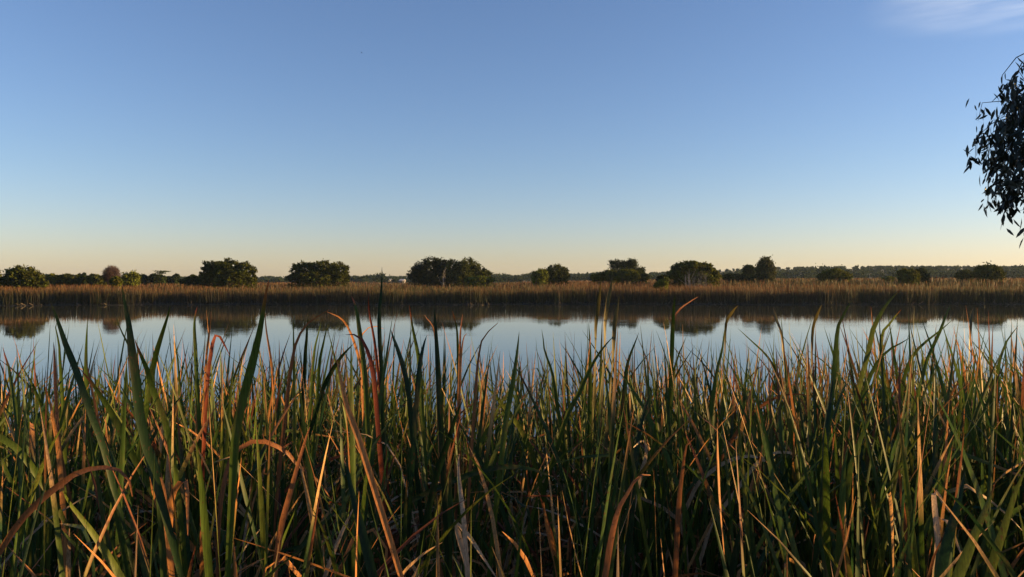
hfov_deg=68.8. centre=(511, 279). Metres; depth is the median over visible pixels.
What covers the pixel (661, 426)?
bulrush plant
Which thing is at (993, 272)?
bush
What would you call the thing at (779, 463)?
bulrush plant
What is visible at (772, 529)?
bulrush plant
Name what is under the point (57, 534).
bulrush plant
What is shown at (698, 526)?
bulrush plant
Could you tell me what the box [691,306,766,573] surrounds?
bulrush plant
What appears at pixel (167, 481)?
bulrush plant
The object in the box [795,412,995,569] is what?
bulrush plant
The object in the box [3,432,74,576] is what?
bulrush plant
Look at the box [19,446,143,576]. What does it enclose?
bulrush plant
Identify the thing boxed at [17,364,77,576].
bulrush plant
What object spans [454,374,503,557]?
bulrush plant
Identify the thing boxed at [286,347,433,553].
bulrush plant
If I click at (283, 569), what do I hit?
bulrush plant
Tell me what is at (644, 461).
bulrush plant
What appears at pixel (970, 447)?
bulrush plant
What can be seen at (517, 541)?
bulrush plant
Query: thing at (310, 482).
bulrush plant
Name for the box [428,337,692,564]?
bulrush plant
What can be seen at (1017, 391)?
bulrush plant
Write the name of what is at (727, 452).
bulrush plant
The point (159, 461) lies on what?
bulrush plant
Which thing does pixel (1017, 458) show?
bulrush plant
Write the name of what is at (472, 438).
bulrush plant
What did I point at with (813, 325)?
bulrush plant
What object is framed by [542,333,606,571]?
bulrush plant
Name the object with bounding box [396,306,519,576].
bulrush plant
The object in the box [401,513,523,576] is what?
bulrush plant
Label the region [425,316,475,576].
bulrush plant
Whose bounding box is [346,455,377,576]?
bulrush plant
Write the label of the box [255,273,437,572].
bulrush plant
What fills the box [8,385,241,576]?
bulrush plant
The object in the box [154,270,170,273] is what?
umbrella tree
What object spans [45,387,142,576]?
bulrush plant
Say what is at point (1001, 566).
bulrush plant
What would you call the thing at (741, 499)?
bulrush plant
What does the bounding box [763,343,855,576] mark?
bulrush plant
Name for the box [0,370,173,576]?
bulrush plant
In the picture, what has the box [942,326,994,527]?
bulrush plant
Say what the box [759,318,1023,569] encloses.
bulrush plant
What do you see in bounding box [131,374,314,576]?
bulrush plant
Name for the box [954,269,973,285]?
bush
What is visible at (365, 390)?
bulrush plant
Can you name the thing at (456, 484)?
bulrush plant
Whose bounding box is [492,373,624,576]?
bulrush plant
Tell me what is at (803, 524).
bulrush plant
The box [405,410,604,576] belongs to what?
bulrush plant
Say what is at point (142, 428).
bulrush plant
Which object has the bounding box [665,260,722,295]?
tree
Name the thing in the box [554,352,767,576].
bulrush plant
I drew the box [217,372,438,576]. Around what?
bulrush plant
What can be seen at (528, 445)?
bulrush plant
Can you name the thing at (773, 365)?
bulrush plant
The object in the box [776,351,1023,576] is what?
bulrush plant
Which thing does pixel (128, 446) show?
bulrush plant
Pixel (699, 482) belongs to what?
bulrush plant
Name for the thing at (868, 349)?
bulrush plant
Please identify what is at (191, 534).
bulrush plant
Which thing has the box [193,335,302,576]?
bulrush plant
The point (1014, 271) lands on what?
woodland
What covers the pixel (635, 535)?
bulrush plant
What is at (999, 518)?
bulrush plant
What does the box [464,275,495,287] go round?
bush
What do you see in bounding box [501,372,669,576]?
bulrush plant
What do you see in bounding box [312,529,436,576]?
bulrush plant
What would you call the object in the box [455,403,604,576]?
bulrush plant
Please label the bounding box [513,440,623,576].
bulrush plant
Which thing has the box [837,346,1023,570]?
bulrush plant
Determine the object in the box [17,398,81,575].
bulrush plant
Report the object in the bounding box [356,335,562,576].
bulrush plant
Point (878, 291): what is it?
reed bed
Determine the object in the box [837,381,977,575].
bulrush plant
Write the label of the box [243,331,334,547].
bulrush plant
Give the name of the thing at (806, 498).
bulrush plant
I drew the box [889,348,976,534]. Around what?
bulrush plant
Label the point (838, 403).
bulrush plant
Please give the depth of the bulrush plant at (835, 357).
3.37 m
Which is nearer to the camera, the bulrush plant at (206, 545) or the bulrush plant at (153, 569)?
the bulrush plant at (206, 545)
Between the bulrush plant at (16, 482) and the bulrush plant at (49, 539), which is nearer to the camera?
the bulrush plant at (49, 539)
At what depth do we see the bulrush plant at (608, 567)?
2.17 m
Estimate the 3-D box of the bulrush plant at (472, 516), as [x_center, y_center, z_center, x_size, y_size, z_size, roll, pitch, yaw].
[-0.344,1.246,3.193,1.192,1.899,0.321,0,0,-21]
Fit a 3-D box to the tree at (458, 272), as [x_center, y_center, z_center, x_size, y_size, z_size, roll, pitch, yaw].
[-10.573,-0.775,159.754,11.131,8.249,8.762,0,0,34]
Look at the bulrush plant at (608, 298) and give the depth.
3.68 m
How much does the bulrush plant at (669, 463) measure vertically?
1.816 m
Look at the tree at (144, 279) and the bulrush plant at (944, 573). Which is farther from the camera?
the tree at (144, 279)
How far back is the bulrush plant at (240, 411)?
2.06 m
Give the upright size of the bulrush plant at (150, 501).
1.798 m
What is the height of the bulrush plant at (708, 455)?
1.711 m
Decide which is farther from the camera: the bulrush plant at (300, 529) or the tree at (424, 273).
the tree at (424, 273)
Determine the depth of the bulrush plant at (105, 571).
2.42 m
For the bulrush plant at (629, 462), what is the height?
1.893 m
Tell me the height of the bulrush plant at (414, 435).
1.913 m
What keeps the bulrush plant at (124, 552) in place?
on the ground
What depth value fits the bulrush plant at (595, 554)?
2.88 m
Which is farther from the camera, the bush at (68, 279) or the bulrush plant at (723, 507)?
the bush at (68, 279)
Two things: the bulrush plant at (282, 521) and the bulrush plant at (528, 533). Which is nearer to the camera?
the bulrush plant at (282, 521)
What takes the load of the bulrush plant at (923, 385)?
on the ground
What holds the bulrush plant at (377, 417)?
on the ground
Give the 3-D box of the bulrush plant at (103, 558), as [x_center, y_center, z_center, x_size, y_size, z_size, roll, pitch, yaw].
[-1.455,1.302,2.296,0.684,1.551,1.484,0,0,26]
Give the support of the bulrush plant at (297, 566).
on the ground
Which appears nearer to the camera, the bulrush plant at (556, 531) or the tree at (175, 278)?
the bulrush plant at (556, 531)
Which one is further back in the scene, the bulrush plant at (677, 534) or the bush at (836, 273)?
the bush at (836, 273)
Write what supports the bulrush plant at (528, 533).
on the ground
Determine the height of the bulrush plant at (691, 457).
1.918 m
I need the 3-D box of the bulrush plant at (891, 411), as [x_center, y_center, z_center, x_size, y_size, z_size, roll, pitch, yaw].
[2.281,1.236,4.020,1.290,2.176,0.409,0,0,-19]
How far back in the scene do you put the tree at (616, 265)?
167.43 m
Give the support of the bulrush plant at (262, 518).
on the ground
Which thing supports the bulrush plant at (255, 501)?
on the ground
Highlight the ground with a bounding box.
[2,269,1023,573]
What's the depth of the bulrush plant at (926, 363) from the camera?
3.86 m
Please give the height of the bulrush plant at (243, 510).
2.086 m
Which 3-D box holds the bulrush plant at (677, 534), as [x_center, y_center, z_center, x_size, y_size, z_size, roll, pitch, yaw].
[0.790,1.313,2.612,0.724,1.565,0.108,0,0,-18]
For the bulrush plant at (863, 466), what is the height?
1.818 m
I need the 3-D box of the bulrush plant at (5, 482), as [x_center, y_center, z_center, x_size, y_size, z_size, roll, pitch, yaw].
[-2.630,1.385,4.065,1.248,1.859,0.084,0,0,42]
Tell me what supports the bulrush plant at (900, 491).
on the ground
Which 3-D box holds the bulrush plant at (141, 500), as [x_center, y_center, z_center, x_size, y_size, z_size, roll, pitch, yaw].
[-1.742,1.374,4.006,1.080,1.941,1.011,0,0,-29]
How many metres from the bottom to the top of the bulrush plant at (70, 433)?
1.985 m
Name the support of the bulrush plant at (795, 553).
on the ground
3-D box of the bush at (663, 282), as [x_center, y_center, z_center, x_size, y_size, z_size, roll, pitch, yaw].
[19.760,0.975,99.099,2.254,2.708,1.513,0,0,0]
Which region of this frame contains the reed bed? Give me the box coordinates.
[0,276,1023,305]
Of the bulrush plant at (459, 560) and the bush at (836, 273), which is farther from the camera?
the bush at (836, 273)
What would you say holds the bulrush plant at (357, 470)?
on the ground
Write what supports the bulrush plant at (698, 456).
on the ground
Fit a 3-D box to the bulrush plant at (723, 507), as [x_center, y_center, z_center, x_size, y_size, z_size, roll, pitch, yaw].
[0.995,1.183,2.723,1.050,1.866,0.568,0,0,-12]
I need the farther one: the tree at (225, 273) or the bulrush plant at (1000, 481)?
the tree at (225, 273)
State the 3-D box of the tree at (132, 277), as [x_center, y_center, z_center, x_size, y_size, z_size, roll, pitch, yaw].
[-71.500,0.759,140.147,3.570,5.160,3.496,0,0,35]
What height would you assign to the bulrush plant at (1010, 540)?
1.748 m
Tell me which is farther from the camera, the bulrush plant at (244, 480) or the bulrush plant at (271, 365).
the bulrush plant at (271, 365)
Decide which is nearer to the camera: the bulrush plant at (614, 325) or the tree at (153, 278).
the bulrush plant at (614, 325)
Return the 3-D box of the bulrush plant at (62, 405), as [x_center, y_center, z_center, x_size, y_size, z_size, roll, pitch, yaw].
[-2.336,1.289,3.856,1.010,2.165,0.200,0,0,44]
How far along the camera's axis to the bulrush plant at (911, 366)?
4.36 m
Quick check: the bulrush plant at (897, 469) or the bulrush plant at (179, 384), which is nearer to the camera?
the bulrush plant at (897, 469)
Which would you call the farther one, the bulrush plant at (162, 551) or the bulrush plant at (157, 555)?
the bulrush plant at (157, 555)
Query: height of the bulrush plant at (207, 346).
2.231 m
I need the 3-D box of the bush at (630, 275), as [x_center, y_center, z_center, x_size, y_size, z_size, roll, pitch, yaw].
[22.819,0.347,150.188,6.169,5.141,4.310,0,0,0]
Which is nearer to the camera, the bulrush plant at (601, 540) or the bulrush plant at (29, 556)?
the bulrush plant at (601, 540)
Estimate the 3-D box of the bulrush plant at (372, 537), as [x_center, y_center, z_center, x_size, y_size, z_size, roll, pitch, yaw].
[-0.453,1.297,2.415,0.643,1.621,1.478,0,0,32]
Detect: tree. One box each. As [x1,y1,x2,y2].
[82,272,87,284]
[121,269,141,287]
[137,273,148,284]
[148,273,166,285]
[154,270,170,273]
[168,273,180,284]
[196,257,257,290]
[284,260,350,288]
[406,256,450,288]
[438,257,492,287]
[607,257,645,282]
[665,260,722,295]
[742,264,755,282]
[753,256,777,285]
[963,53,1023,247]
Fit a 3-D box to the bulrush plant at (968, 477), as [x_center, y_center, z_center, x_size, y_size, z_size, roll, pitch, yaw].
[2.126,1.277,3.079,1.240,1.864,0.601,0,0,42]
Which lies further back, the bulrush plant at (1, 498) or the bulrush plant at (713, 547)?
the bulrush plant at (713, 547)
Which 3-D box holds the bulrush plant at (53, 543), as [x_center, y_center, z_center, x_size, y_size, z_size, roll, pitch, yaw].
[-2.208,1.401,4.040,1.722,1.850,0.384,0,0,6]
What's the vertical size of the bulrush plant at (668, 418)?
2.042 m
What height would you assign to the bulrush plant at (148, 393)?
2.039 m
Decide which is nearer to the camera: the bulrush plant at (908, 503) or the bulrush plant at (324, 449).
the bulrush plant at (908, 503)
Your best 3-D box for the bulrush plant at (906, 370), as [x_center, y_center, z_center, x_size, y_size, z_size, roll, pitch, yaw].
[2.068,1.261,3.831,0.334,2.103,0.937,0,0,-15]
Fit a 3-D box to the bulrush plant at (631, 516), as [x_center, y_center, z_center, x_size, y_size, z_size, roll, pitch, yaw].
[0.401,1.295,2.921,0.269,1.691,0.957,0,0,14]
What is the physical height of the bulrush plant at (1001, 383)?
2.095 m
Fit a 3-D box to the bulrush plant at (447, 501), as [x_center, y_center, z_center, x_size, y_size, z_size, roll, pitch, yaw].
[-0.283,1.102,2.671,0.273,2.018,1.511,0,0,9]
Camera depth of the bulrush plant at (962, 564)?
1.66 m
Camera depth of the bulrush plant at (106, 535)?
2.31 m
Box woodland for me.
[2,261,1023,283]
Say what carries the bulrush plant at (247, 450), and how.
on the ground
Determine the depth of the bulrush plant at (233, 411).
4.00 m
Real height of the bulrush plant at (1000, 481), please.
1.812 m
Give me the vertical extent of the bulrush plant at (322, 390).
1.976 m
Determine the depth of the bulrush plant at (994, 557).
1.97 m
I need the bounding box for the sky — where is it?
[0,0,1023,277]
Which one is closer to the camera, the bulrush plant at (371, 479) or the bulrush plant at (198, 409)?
the bulrush plant at (371, 479)
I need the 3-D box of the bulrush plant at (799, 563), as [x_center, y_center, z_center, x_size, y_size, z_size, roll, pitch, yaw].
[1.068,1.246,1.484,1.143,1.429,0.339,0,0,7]
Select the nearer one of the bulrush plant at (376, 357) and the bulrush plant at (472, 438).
the bulrush plant at (472, 438)
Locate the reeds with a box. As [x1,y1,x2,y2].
[0,311,1023,576]
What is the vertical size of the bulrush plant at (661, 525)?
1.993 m
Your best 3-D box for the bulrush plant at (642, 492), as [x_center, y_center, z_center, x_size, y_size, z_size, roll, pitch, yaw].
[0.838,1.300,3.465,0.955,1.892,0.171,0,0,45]
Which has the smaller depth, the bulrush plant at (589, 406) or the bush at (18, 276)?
the bulrush plant at (589, 406)
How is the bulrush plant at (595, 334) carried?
on the ground
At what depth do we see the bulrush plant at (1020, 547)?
3.83 m
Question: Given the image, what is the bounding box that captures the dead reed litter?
[1,377,1021,576]
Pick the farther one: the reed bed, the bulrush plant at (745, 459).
the reed bed
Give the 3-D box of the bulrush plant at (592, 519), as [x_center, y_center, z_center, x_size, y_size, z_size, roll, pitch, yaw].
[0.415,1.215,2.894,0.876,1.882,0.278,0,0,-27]
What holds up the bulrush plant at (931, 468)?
on the ground
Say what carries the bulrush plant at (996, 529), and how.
on the ground
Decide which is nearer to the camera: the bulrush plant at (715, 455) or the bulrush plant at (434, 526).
the bulrush plant at (434, 526)
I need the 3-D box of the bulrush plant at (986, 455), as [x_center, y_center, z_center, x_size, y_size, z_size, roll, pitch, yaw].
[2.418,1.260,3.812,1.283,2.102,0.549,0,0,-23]
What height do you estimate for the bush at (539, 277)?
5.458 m
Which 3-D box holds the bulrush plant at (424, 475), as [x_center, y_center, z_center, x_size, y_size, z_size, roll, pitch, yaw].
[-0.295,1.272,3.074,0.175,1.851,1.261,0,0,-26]
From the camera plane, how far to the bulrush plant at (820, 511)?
2.65 m
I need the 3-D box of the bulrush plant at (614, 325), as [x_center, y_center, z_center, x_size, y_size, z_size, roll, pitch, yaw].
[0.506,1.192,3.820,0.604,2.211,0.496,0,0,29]
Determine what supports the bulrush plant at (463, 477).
on the ground
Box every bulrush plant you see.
[0,338,126,574]
[0,369,237,576]
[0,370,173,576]
[0,401,199,566]
[0,407,101,575]
[0,425,9,473]
[0,434,74,541]
[0,465,132,555]
[0,471,2,576]
[0,474,142,576]
[1,370,56,547]
[2,339,92,576]
[2,344,163,576]
[2,384,85,576]
[2,406,289,576]
[3,349,104,576]
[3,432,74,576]
[4,343,235,576]
[6,319,140,576]
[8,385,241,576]
[8,458,417,576]
[9,364,192,576]
[9,379,179,576]
[13,339,52,576]
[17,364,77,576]
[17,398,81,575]
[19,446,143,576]
[20,362,103,575]
[22,308,169,576]
[27,323,96,571]
[39,405,160,576]
[40,359,127,576]
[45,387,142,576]
[50,302,252,576]
[53,342,114,574]
[60,516,305,576]
[62,489,319,576]
[71,315,244,568]
[71,429,349,568]
[72,340,418,576]
[74,384,468,576]
[78,352,288,573]
[80,369,270,576]
[82,483,454,576]
[84,353,352,576]
[85,412,224,576]
[92,337,249,576]
[99,406,271,576]
[102,376,310,576]
[103,372,458,576]
[107,280,268,576]
[110,381,314,576]
[110,402,257,576]
[112,377,257,527]
[114,364,388,576]
[115,369,219,566]
[116,316,195,512]
[122,288,354,576]
[122,334,342,575]
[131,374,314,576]
[135,306,279,569]
[135,341,203,576]
[144,310,327,564]
[149,344,249,548]
[149,407,348,576]
[149,438,212,576]
[150,460,154,576]
[150,472,299,576]
[159,354,284,576]
[175,336,346,560]
[176,441,294,571]
[176,454,377,572]
[182,373,240,574]
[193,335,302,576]
[197,345,351,564]
[208,419,326,568]
[215,318,377,576]
[215,434,291,576]
[216,440,330,576]
[217,362,341,576]
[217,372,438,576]
[221,373,431,576]
[235,370,348,576]
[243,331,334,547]
[246,411,350,576]
[252,317,470,576]
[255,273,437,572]
[256,393,412,576]
[258,437,556,576]
[264,409,309,576]
[265,316,320,527]
[273,535,280,576]
[275,328,326,568]
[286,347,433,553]
[289,373,440,576]
[291,318,350,574]
[293,430,636,576]
[295,380,481,576]
[295,445,442,576]
[301,324,320,576]
[301,398,463,575]
[302,381,373,576]
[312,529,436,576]
[316,312,464,576]
[317,350,549,576]
[319,331,567,576]
[320,359,403,576]
[320,416,460,576]
[327,296,423,576]
[336,326,415,565]
[337,371,588,576]
[340,348,513,576]
[346,334,406,576]
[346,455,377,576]
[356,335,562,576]
[360,531,463,576]
[363,323,497,576]
[368,297,412,576]
[376,358,531,576]
[392,425,605,576]
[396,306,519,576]
[399,362,445,576]
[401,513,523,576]
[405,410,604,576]
[406,336,426,576]
[421,490,502,576]
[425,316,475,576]
[427,413,673,576]
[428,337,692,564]
[430,334,491,576]
[434,309,457,576]
[437,329,726,576]
[442,314,462,569]
[453,314,467,507]
[453,403,469,576]
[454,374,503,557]
[454,496,717,576]
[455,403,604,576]
[457,279,630,576]
[458,392,667,576]
[463,422,685,576]
[476,440,647,576]
[483,383,650,576]
[485,381,770,576]
[486,436,539,576]
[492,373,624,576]
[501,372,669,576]
[502,353,682,576]
[510,357,720,576]
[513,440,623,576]
[518,443,764,576]
[527,337,612,569]
[535,394,809,576]
[538,409,650,576]
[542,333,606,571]
[544,385,728,558]
[547,329,591,525]
[548,298,673,576]
[548,355,760,576]
[551,284,600,544]
[552,387,812,574]
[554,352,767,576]
[560,390,651,576]
[569,352,882,576]
[580,326,780,576]
[581,333,681,576]
[592,371,779,575]
[597,297,708,565]
[597,357,740,576]
[597,367,850,576]
[600,389,835,572]
[604,413,803,576]
[608,338,685,557]
[614,451,809,576]
[615,373,683,575]
[617,369,828,576]
[619,327,723,576]
[619,328,724,575]
[620,297,696,568]
[621,351,788,572]
[623,405,765,576]
[624,350,913,576]
[625,353,796,568]
[625,372,647,576]
[638,433,799,575]
[640,349,801,576]
[643,345,770,576]
[648,302,915,573]
[654,438,829,576]
[670,386,822,576]
[671,387,768,576]
[674,363,854,534]
[682,360,853,576]
[683,377,832,576]
[689,351,1023,576]
[690,316,894,565]
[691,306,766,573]
[698,348,839,570]
[699,341,884,564]
[705,378,832,576]
[708,455,964,576]
[713,378,933,576]
[714,344,822,575]
[715,352,951,540]
[716,353,911,576]
[722,369,953,576]
[722,424,960,576]
[723,332,969,575]
[723,353,907,569]
[725,388,1023,575]
[726,503,869,576]
[728,372,801,576]
[731,449,1023,576]
[736,424,864,576]
[736,449,994,576]
[741,331,857,545]
[745,325,902,575]
[753,439,1021,576]
[754,348,1023,572]
[754,404,848,576]
[755,345,896,552]
[755,517,811,576]
[756,362,808,507]
[756,376,876,576]
[758,346,1008,559]
[758,372,1023,576]
[758,401,875,576]
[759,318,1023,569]
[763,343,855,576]
[766,324,1023,573]
[769,308,786,535]
[769,358,857,549]
[773,342,906,576]
[774,362,1023,576]
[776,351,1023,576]
[776,466,971,576]
[781,328,999,576]
[784,338,908,576]
[784,522,993,576]
[789,350,972,576]
[792,305,856,484]
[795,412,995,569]
[799,334,1018,576]
[803,343,1023,576]
[804,369,1023,576]
[813,310,914,490]
[813,325,1014,512]
[814,428,900,576]
[830,289,900,573]
[830,355,1023,576]
[831,347,1003,572]
[835,357,911,576]
[835,390,1023,575]
[837,320,958,576]
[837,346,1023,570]
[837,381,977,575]
[841,320,951,563]
[842,332,918,568]
[848,389,955,569]
[851,334,1023,576]
[854,450,1023,576]
[865,354,961,576]
[866,306,949,576]
[867,361,994,574]
[867,436,963,576]
[871,310,1015,569]
[878,397,940,530]
[883,360,998,576]
[884,359,1000,576]
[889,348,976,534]
[895,352,1023,575]
[897,315,985,530]
[897,405,948,560]
[915,320,1023,573]
[925,318,1019,573]
[926,528,943,576]
[927,309,973,532]
[928,399,1005,526]
[930,326,1017,553]
[932,388,1023,576]
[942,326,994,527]
[955,319,1020,548]
[958,384,1022,551]
[960,336,1020,460]
[960,357,979,542]
[960,367,1021,574]
[970,434,1022,576]
[979,340,1023,576]
[998,314,1021,541]
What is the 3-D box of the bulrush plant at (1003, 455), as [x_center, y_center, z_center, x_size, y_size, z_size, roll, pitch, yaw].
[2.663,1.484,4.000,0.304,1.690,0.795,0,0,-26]
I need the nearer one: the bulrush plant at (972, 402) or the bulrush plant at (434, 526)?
the bulrush plant at (434, 526)
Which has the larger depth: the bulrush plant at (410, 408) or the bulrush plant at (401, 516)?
the bulrush plant at (410, 408)
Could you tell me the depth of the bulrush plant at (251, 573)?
3.82 m
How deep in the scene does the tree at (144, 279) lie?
189.58 m
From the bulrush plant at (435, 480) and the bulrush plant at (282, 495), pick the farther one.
the bulrush plant at (282, 495)
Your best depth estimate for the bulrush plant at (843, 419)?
4.08 m
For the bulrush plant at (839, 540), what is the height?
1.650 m
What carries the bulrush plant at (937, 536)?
on the ground
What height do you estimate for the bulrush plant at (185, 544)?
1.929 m
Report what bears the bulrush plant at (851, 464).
on the ground
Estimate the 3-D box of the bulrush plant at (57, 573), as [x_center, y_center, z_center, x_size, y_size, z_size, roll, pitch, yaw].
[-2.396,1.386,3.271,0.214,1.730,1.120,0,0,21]
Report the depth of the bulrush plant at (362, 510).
2.62 m
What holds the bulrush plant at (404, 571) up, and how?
on the ground
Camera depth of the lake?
44.03 m
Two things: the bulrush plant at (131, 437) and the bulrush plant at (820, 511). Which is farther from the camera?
the bulrush plant at (131, 437)
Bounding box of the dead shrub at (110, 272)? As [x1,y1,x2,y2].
[101,263,122,289]
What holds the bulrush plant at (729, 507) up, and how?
on the ground
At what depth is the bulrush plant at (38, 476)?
2.52 m
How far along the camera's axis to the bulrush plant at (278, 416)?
4.12 m
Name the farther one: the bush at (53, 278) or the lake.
the bush at (53, 278)
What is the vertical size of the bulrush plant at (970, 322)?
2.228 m
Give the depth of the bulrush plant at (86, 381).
3.79 m
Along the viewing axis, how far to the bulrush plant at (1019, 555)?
3.02 m
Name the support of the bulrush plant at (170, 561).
on the ground
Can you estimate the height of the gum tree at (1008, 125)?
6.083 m
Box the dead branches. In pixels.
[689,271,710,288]
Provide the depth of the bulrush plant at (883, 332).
3.96 m
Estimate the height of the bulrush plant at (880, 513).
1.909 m
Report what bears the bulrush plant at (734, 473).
on the ground
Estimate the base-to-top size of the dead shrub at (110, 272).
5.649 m
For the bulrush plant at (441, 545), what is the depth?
3.30 m
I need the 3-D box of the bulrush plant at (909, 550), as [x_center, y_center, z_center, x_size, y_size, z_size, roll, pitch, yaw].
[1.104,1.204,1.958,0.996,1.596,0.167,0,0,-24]
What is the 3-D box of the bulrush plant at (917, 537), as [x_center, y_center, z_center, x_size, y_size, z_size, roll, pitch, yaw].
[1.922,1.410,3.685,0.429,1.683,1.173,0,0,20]
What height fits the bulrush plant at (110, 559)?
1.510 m
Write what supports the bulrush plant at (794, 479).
on the ground
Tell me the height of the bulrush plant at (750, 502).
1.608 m
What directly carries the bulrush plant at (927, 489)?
on the ground
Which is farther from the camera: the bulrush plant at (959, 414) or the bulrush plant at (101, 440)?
the bulrush plant at (959, 414)
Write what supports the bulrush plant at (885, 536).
on the ground
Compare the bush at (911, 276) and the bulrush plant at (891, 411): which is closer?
the bulrush plant at (891, 411)
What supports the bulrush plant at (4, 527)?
on the ground
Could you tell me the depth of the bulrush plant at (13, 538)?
4.04 m
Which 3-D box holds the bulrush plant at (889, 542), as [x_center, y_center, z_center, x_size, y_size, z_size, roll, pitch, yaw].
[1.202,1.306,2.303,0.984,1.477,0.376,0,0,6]
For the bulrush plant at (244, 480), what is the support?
on the ground
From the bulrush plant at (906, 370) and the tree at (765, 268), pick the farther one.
the tree at (765, 268)
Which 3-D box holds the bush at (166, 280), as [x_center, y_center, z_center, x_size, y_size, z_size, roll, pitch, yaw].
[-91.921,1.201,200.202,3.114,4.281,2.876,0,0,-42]
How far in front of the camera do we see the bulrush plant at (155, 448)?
3.92 m
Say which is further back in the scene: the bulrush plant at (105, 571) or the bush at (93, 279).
the bush at (93, 279)
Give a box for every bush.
[0,264,49,295]
[45,273,63,286]
[59,273,84,288]
[86,273,107,286]
[108,276,122,288]
[164,276,170,284]
[179,274,199,286]
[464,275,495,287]
[531,268,548,286]
[544,263,570,286]
[589,268,616,285]
[611,268,640,286]
[636,271,649,285]
[653,277,669,295]
[655,274,664,280]
[722,273,755,286]
[815,268,852,284]
[881,276,895,285]
[896,267,921,287]
[914,268,930,284]
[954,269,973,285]
[971,264,1006,285]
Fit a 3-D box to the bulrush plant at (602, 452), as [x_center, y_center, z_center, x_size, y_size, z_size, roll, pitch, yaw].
[0.920,1.433,4.194,1.375,1.808,0.541,0,0,0]
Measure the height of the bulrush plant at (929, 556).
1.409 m
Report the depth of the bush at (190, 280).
134.41 m
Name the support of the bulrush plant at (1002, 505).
on the ground
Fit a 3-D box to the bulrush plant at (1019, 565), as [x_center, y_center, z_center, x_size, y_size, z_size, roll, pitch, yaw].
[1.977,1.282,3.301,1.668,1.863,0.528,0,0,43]
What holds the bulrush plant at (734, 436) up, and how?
on the ground
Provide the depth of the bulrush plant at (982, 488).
3.04 m
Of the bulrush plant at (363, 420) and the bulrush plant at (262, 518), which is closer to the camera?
the bulrush plant at (262, 518)
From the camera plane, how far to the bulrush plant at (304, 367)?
4.17 m
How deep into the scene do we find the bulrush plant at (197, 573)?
3.36 m
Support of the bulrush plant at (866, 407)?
on the ground
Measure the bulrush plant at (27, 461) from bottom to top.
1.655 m
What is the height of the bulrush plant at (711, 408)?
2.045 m
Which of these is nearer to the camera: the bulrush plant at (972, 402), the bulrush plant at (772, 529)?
the bulrush plant at (772, 529)
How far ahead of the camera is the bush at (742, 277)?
148.80 m
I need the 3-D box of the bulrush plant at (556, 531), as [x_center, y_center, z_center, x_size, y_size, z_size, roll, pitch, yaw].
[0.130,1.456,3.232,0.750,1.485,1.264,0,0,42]
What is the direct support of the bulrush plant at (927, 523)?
on the ground
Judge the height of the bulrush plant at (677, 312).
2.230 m
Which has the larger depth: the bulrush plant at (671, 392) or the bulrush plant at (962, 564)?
the bulrush plant at (671, 392)
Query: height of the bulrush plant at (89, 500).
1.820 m
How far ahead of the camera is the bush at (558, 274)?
150.75 m
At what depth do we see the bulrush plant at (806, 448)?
3.42 m
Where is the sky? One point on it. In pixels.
(513, 137)
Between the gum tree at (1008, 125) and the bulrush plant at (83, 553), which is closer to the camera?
the bulrush plant at (83, 553)
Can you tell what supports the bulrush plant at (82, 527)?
on the ground
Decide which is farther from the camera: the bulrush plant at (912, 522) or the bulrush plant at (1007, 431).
the bulrush plant at (1007, 431)
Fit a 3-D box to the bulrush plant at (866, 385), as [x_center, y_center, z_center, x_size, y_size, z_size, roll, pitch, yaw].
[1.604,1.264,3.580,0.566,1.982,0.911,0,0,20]
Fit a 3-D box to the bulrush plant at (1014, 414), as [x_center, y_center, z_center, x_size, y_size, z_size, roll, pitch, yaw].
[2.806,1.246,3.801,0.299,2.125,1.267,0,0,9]
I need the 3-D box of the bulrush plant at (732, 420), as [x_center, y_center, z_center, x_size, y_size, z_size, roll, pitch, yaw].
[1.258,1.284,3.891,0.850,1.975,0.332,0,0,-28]
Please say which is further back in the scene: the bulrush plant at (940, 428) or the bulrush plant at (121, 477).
the bulrush plant at (940, 428)
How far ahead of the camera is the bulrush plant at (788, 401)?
3.99 m
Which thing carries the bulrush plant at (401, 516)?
on the ground
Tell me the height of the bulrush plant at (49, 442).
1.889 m
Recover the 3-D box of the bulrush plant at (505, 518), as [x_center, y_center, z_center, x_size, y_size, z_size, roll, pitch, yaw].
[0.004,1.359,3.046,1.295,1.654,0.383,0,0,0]
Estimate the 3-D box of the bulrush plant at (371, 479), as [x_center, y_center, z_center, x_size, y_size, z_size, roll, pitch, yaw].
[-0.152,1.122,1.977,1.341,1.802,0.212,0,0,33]
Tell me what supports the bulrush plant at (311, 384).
on the ground
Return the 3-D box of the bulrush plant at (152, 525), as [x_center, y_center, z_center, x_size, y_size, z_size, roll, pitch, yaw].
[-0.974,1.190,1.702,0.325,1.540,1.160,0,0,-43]
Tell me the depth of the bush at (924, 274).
135.12 m
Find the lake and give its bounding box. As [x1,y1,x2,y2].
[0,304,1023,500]
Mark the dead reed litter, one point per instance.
(439, 571)
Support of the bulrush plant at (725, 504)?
on the ground
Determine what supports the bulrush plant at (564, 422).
on the ground
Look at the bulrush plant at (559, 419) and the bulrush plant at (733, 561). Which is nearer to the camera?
the bulrush plant at (733, 561)
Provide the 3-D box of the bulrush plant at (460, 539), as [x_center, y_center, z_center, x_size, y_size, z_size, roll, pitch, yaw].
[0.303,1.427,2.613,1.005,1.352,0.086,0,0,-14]
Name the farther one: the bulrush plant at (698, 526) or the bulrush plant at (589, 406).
the bulrush plant at (589, 406)
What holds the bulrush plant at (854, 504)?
on the ground
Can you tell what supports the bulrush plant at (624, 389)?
on the ground
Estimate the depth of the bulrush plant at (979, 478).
3.78 m
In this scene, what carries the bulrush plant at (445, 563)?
on the ground
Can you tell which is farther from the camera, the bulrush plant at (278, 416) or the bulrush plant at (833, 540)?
the bulrush plant at (278, 416)
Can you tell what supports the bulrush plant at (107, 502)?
on the ground
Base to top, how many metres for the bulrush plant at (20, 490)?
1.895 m
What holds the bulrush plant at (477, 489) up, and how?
on the ground

